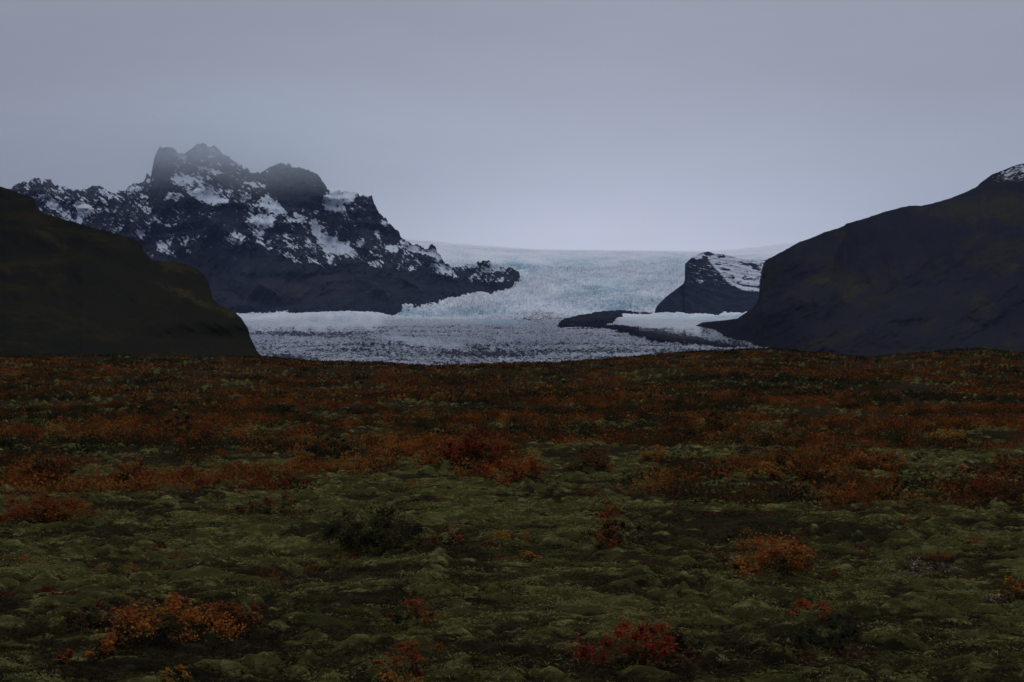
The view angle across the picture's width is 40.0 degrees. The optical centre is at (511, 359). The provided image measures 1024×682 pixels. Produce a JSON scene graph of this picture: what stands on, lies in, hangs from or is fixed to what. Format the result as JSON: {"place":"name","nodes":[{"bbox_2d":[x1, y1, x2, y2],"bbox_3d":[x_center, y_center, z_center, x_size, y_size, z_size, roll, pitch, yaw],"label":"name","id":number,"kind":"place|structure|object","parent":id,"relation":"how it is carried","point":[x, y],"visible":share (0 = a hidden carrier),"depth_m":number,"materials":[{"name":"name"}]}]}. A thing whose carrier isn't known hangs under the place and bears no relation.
{"place":"outdoors","nodes":[
{"label":"outdoors","id":0,"kind":"place"},
{"bbox_2d":[0,186,261,356],"bbox_3d":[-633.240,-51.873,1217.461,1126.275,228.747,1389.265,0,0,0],"label":"hill","id":1,"kind":"structure","parent":0,"point":[68,288],"depth_m":877.75,"materials":[{"name":"green plant"}]},
{"bbox_2d":[10,143,519,314],"bbox_3d":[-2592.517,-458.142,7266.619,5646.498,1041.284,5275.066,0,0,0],"label":"mountain","id":2,"kind":"structure","parent":0,"point":[278,237],"depth_m":5674.51,"materials":[{"name":"grey stone"}]},
{"bbox_2d":[236,239,775,365],"bbox_3d":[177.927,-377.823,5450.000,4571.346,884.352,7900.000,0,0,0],"label":"glacier","id":3,"kind":"object","parent":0,"point":[534,306],"visible":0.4,"depth_m":4026.26,"materials":[{"name":"white ice"}]},
{"bbox_2d":[557,310,735,347],"bbox_3d":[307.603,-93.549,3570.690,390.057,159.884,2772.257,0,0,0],"label":"moraine","id":4,"kind":"structure","parent":3,"relation":"on","point":[601,319],"depth_m":3413.51,"materials":[{"name":"grey gravel"}]},
{"bbox_2d":[0,349,1023,681],"bbox_3d":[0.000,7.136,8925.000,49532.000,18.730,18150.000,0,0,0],"label":"ground","id":5,"kind":"structure","parent":0,"point":[660,597],"depth_m":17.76,"materials":[{"name":"brown plant"}]},
{"bbox_2d":[0,584,74,598],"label":"crimson mat","id":6,"kind":"object","parent":5,"relation":"on","point":[43,589],"visible":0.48,"depth_m":14.53,"materials":[{"name":"red plant"}]},
{"bbox_2d":[20,451,78,476],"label":"dwarf shrub","id":7,"kind":"object","parent":5,"relation":"on","point":[44,464],"visible":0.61,"depth_m":30.33,"materials":[{"name":"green plant"}]},
{"bbox_2d":[0,482,115,524],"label":"dwarf shrub","id":8,"kind":"object","parent":5,"relation":"on","point":[48,512],"visible":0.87,"depth_m":21.69,"materials":[{"name":"red plant"}]},
{"bbox_2d":[50,649,73,665],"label":"dwarf shrub","id":9,"kind":"object","parent":5,"relation":"on","point":[69,653],"visible":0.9,"depth_m":11.29,"materials":[{"name":"red plant"}]},
{"bbox_2d":[59,599,116,631],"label":"dwarf shrub","id":10,"kind":"object","parent":5,"relation":"on","point":[78,618],"visible":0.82,"depth_m":12.71,"materials":[{"name":"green plant"}]},
{"bbox_2d":[85,639,116,659],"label":"dwarf shrub","id":11,"kind":"object","parent":5,"relation":"on","point":[111,648],"visible":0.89,"depth_m":11.52,"materials":[{"name":"orange plant"}]},
{"bbox_2d":[105,457,161,480],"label":"dwarf shrub","id":12,"kind":"object","parent":5,"relation":"on","point":[134,469],"visible":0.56,"depth_m":29.93,"materials":[{"name":"orange plant"}]},
{"bbox_2d":[116,541,184,551],"bbox_3d":[-4.684,2.387,18.011,1.007,0.135,0.921,0,0,-43],"label":"crimson mat","id":13,"kind":"object","parent":5,"relation":"on","point":[160,545],"visible":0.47,"depth_m":17.93,"materials":[{"name":"red plant"}]},
{"bbox_2d":[80,586,258,647],"bbox_3d":[-2.937,2.216,12.267,1.522,0.514,1.131,0,0,0],"label":"dwarf shrub","id":14,"kind":"object","parent":5,"relation":"on","point":[154,618],"visible":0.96,"depth_m":12.21,"materials":[{"name":"orange plant"}]},
{"bbox_2d":[157,664,193,681],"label":"dwarf shrub","id":15,"kind":"object","parent":5,"relation":"on","point":[185,676],"visible":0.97,"depth_m":10.83,"materials":[{"name":"orange plant"}]},
{"bbox_2d":[163,405,196,433],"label":"dwarf shrub","id":16,"kind":"object","parent":5,"relation":"on","point":[166,421],"visible":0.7,"depth_m":47.42,"materials":[{"name":"green plant"}]},
{"bbox_2d":[175,432,211,446],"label":"dwarf shrub","id":17,"kind":"object","parent":5,"relation":"on","point":[194,438],"visible":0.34,"depth_m":40.19,"materials":[{"name":"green plant"}]},
{"bbox_2d":[203,598,262,632],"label":"dwarf shrub","id":18,"kind":"object","parent":5,"relation":"on","point":[248,616],"visible":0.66,"depth_m":12.70,"materials":[{"name":"orange plant"}]},
{"bbox_2d":[242,467,268,477],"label":"dwarf shrub","id":19,"kind":"object","parent":5,"relation":"on","point":[251,472],"visible":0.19,"depth_m":29.74,"materials":[{"name":"orange plant"}]},
{"bbox_2d":[222,493,304,515],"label":"dwarf shrub","id":20,"kind":"object","parent":5,"relation":"on","point":[265,510],"visible":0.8,"depth_m":21.65,"materials":[{"name":"orange plant"}]},
{"bbox_2d":[268,394,296,412],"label":"dwarf shrub","id":21,"kind":"object","parent":5,"relation":"on","point":[282,406],"visible":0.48,"depth_m":65.71,"materials":[{"name":"green plant"}]},
{"bbox_2d":[304,429,359,457],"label":"dwarf shrub","id":22,"kind":"object","parent":5,"relation":"on","point":[343,448],"visible":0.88,"depth_m":35.42,"materials":[{"name":"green plant"}]},
{"bbox_2d":[307,496,434,556],"bbox_3d":[-1.735,2.091,17.700,1.551,0.710,1.432,0,0,42],"label":"dwarf shrub","id":23,"kind":"object","parent":5,"relation":"on","point":[387,539],"visible":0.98,"depth_m":17.65,"materials":[{"name":"green plant"}]},
{"bbox_2d":[368,433,422,457],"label":"dwarf shrub","id":24,"kind":"object","parent":5,"relation":"on","point":[405,450],"visible":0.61,"depth_m":35.21,"materials":[{"name":"orange plant"}]},
{"bbox_2d":[375,669,423,681],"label":"dwarf shrub","id":25,"kind":"object","parent":5,"relation":"on","point":[388,676],"visible":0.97,"depth_m":10.87,"materials":[{"name":"plant"}]},
{"bbox_2d":[371,637,453,678],"bbox_3d":[-0.805,2.339,11.200,0.562,0.416,0.591,0,0,43],"label":"dwarf shrub","id":26,"kind":"object","parent":5,"relation":"on","point":[415,658],"visible":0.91,"depth_m":11.09,"materials":[{"name":"red plant"}]},
{"bbox_2d":[384,591,442,629],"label":"dwarf shrub","id":27,"kind":"object","parent":5,"relation":"on","point":[416,614],"visible":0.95,"depth_m":12.86,"materials":[{"name":"red plant"}]},
{"bbox_2d":[427,521,465,549],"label":"dwarf shrub","id":28,"kind":"object","parent":5,"relation":"on","point":[448,543],"visible":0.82,"depth_m":17.79,"materials":[{"name":"orange plant"}]},
{"bbox_2d":[435,426,522,467],"bbox_3d":[-0.775,1.861,30.924,2.061,1.024,1.916,0,0,0],"label":"dwarf shrub","id":29,"kind":"object","parent":5,"relation":"on","point":[460,448],"visible":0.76,"depth_m":30.82,"materials":[{"name":"red plant"}]},
{"bbox_2d":[486,529,514,540],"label":"dwarf shrub","id":30,"kind":"object","parent":5,"relation":"on","point":[502,534],"visible":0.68,"depth_m":18.19,"materials":[{"name":"orange plant"}]},
{"bbox_2d":[0,347,1023,601],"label":"heath scrub","id":31,"kind":"object","parent":5,"relation":"on","point":[666,435],"visible":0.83,"depth_m":51.79,"materials":[{"name":"orange plant"}]},
{"bbox_2d":[476,445,549,485],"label":"dwarf shrub","id":32,"kind":"object","parent":5,"relation":"on","point":[522,468],"visible":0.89,"depth_m":27.12,"materials":[{"name":"red plant"}]},
{"bbox_2d":[515,550,539,562],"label":"dwarf shrub","id":33,"kind":"object","parent":5,"relation":"on","point":[530,554],"visible":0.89,"depth_m":16.96,"materials":[{"name":"orange plant"}]},
{"bbox_2d":[566,446,615,471],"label":"dwarf shrub","id":34,"kind":"object","parent":5,"relation":"on","point":[600,464],"visible":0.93,"depth_m":29.84,"materials":[{"name":"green plant"}]},
{"bbox_2d":[588,510,630,516],"bbox_3d":[1.435,2.284,20.856,0.701,0.116,0.616,0,0,0],"label":"crimson mat","id":35,"kind":"object","parent":5,"relation":"on","point":[609,513],"visible":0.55,"depth_m":20.79,"materials":[{"name":"red plant"}]},
{"bbox_2d":[579,499,647,551],"bbox_3d":[1.217,2.120,18.001,0.941,0.681,0.947,0,0,-26],"label":"dwarf shrub","id":36,"kind":"object","parent":5,"relation":"on","point":[609,534],"visible":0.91,"depth_m":17.84,"materials":[{"name":"red plant"}]},
{"bbox_2d":[558,613,700,673],"bbox_3d":[0.965,2.290,11.421,1.252,0.468,0.844,0,0,-11],"label":"dwarf shrub","id":37,"kind":"object","parent":5,"relation":"on","point":[636,635],"visible":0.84,"depth_m":11.33,"materials":[{"name":"red plant"}]},
{"bbox_2d":[632,444,675,462],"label":"dwarf shrub","id":38,"kind":"object","parent":5,"relation":"on","point":[656,453],"visible":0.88,"depth_m":32.70,"materials":[{"name":"orange plant"}]},
{"bbox_2d":[650,625,707,654],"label":"dwarf shrub","id":39,"kind":"object","parent":5,"relation":"on","point":[682,641],"visible":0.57,"depth_m":11.71,"materials":[{"name":"red plant"}]},
{"bbox_2d":[703,402,732,430],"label":"dwarf shrub","id":40,"kind":"object","parent":5,"relation":"on","point":[708,420],"visible":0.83,"depth_m":47.88,"materials":[{"name":"green plant"}]},
{"bbox_2d":[705,656,735,669],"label":"seed head tuft","id":41,"kind":"object","parent":5,"relation":"on","point":[719,659],"visible":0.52,"depth_m":11.24,"materials":[{"name":"grey plant"}]},
{"bbox_2d":[724,527,752,543],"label":"dwarf shrub","id":42,"kind":"object","parent":5,"relation":"on","point":[735,529],"visible":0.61,"depth_m":18.30,"materials":[{"name":"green plant"}]},
{"bbox_2d":[742,458,792,477],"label":"dwarf shrub","id":43,"kind":"object","parent":5,"relation":"on","point":[771,469],"visible":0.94,"depth_m":28.75,"materials":[{"name":"orange plant"}]},
{"bbox_2d":[719,526,831,582],"bbox_3d":[2.843,2.105,15.337,1.208,0.608,1.278,0,0,0],"label":"dwarf shrub","id":44,"kind":"object","parent":5,"relation":"on","point":[798,563],"visible":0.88,"depth_m":15.32,"materials":[{"name":"orange plant"}]},
{"bbox_2d":[790,461,830,478],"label":"dwarf shrub","id":45,"kind":"object","parent":5,"relation":"on","point":[799,471],"visible":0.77,"depth_m":28.52,"materials":[{"name":"red plant"}]},
{"bbox_2d":[783,596,845,623],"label":"dwarf shrub","id":46,"kind":"object","parent":5,"relation":"on","point":[801,603],"visible":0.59,"depth_m":13.13,"materials":[{"name":"red plant"}]},
{"bbox_2d":[777,612,875,656],"bbox_3d":[2.635,2.323,11.760,0.948,0.383,0.773,0,0,0],"label":"dwarf shrub","id":47,"kind":"object","parent":5,"relation":"on","point":[846,632],"visible":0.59,"depth_m":11.75,"materials":[{"name":"green plant"}]},
{"bbox_2d":[807,476,875,506],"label":"dwarf shrub","id":48,"kind":"object","parent":5,"relation":"on","point":[855,499],"visible":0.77,"depth_m":23.66,"materials":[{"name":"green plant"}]},
{"bbox_2d":[855,545,886,552],"bbox_3d":[4.557,2.410,17.829,0.436,0.116,0.473,0,0,0],"label":"crimson mat","id":49,"kind":"object","parent":5,"relation":"on","point":[860,547],"visible":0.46,"depth_m":17.80,"materials":[{"name":"red plant"}]},
{"bbox_2d":[847,446,912,471],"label":"dwarf shrub","id":50,"kind":"object","parent":5,"relation":"on","point":[881,462],"visible":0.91,"depth_m":30.42,"materials":[{"name":"orange plant"}]},
{"bbox_2d":[841,555,972,576],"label":"seed head tuft","id":51,"kind":"object","parent":5,"relation":"on","point":[928,566],"visible":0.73,"depth_m":16.10,"materials":[{"name":"grey plant"}]},
{"bbox_2d":[927,424,976,443],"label":"dwarf shrub","id":52,"kind":"object","parent":5,"relation":"on","point":[954,433],"visible":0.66,"depth_m":43.42,"materials":[{"name":"orange plant"}]},
{"bbox_2d":[949,464,996,501],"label":"dwarf shrub","id":53,"kind":"object","parent":5,"relation":"on","point":[968,471],"visible":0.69,"depth_m":25.61,"materials":[{"name":"red plant"}]},
{"bbox_2d":[983,594,1003,600],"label":"seed head tuft","id":54,"kind":"object","parent":5,"relation":"on","point":[998,596],"visible":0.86,"depth_m":14.18,"materials":[{"name":"grey plant"}]},
{"bbox_2d":[971,450,1023,475],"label":"dwarf shrub","id":55,"kind":"object","parent":5,"relation":"on","point":[997,466],"visible":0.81,"depth_m":29.39,"materials":[{"name":"orange plant"}]},
{"bbox_2d":[995,576,1023,599],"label":"dwarf shrub","id":56,"kind":"object","parent":5,"relation":"on","point":[1018,590],"visible":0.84,"depth_m":14.32,"materials":[{"name":"orange plant"}]},
{"bbox_2d":[0,0,1023,250],"label":"sky","id":57,"kind":"structure","parent":0,"point":[644,125],"materials":[{"name":"grey"}]},
{"bbox_2d":[402,238,797,254],"bbox_3d":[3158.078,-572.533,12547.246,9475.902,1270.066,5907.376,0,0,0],"label":"snow ridge","id":58,"kind":"structure","parent":0,"point":[775,249],"depth_m":12116.75,"materials":[{"name":"white snow"}]},
{"bbox_2d":[655,252,765,314],"bbox_3d":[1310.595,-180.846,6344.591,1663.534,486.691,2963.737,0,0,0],"label":"rock spur","id":59,"kind":"structure","parent":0,"point":[715,284],"depth_m":5210.77,"materials":[{"name":"grey stone"}]},
{"bbox_2d":[696,164,1023,356],"bbox_3d":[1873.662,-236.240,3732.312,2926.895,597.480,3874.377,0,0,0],"label":"hill","id":60,"kind":"structure","parent":0,"point":[947,274],"depth_m":2381.91,"materials":[{"name":"grey stone"}]}
]}

